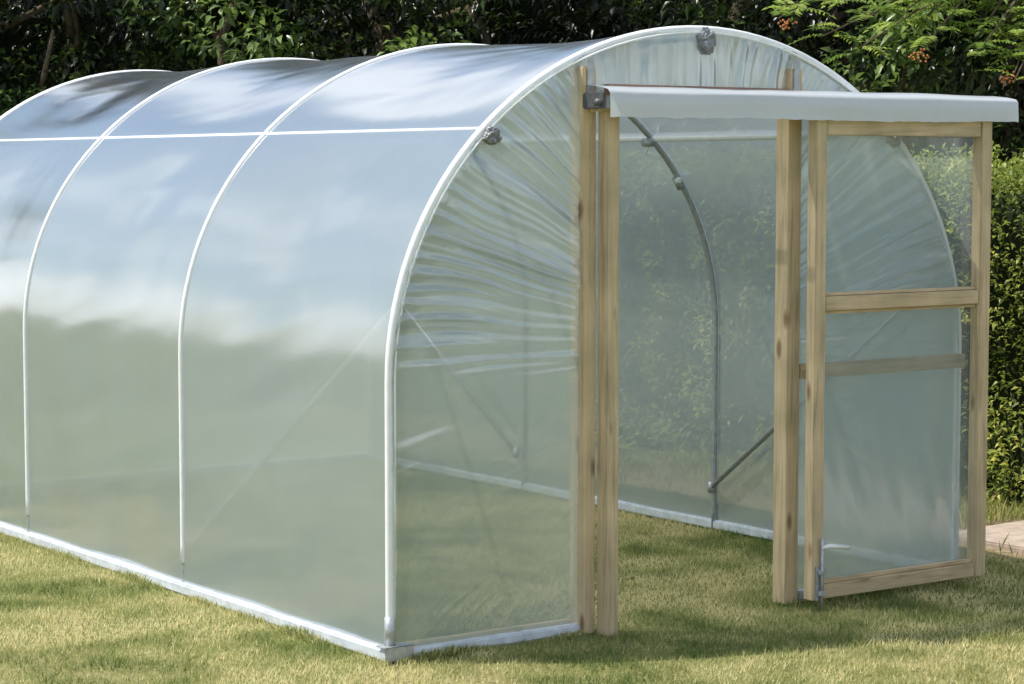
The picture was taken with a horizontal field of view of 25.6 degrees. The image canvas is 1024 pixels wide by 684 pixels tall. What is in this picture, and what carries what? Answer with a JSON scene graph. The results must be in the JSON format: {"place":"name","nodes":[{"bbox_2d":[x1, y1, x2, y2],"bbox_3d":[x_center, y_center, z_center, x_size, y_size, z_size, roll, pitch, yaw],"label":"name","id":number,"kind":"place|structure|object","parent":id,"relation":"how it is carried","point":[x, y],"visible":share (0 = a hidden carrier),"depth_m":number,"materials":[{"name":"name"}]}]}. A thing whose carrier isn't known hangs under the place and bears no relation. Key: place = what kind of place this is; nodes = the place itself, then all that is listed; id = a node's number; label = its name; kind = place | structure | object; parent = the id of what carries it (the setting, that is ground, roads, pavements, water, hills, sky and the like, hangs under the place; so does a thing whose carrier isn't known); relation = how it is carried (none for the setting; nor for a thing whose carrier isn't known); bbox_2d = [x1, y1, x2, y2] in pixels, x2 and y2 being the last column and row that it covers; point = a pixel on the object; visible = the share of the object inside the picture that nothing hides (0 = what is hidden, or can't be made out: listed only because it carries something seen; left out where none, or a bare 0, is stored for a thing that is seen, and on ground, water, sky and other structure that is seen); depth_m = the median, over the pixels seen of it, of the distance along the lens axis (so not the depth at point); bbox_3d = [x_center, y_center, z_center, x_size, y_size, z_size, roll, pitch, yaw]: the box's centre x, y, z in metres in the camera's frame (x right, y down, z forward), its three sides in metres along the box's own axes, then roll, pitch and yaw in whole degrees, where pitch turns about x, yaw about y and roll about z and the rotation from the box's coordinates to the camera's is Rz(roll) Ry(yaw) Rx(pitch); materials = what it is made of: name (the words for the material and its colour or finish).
{"place":"outdoors","nodes":[
{"label":"outdoors","id":0,"kind":"place"},
{"bbox_2d":[0,465,1023,683],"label":"ground","id":1,"kind":"structure","parent":0,"point":[426,604],"depth_m":8.33,"materials":[{"name":"green plant"}]},
{"bbox_2d":[0,532,590,665],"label":"edge grass","id":2,"kind":"structure","parent":1,"relation":"on","point":[436,653],"depth_m":8.09,"materials":[{"name":"green plant"}]},
{"bbox_2d":[0,25,1018,661],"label":"polytunnel","id":3,"kind":"structure","parent":1,"relation":"on","point":[266,325],"depth_m":9.10,"materials":[{"name":"plastic"}]},
{"bbox_2d":[0,0,1023,199],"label":"tree belt","id":4,"kind":"object","parent":1,"relation":"on","point":[46,44],"visible":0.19,"depth_m":16.07,"materials":[{"name":"green plant"}]},
{"bbox_2d":[762,0,1023,83],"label":"rowan tree","id":5,"kind":"object","parent":1,"relation":"on","point":[802,6],"visible":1,"depth_m":12.64,"materials":[{"name":"green plant"}]},
{"bbox_2d":[959,520,1023,553],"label":"paving path","id":6,"kind":"structure","parent":1,"relation":"on","point":[996,534],"depth_m":10.12,"materials":[{"name":"beige stone"}]},
{"bbox_2d":[959,499,1023,559],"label":"soil bed","id":7,"kind":"object","parent":1,"relation":"on","point":[1002,551],"visible":0.01,"depth_m":10.07,"materials":[{"name":"brown soil"}]},
{"bbox_2d":[905,140,1023,515],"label":"privet hedge","id":8,"kind":"object","parent":7,"relation":"on","point":[1005,448],"visible":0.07,"depth_m":11.21,"materials":[{"name":"green plant"}]},
{"bbox_2d":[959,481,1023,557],"bbox_3d":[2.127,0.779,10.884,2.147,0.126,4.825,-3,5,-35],"label":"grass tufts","id":9,"kind":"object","parent":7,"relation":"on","point":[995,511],"visible":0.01,"depth_m":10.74,"materials":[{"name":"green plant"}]}
]}

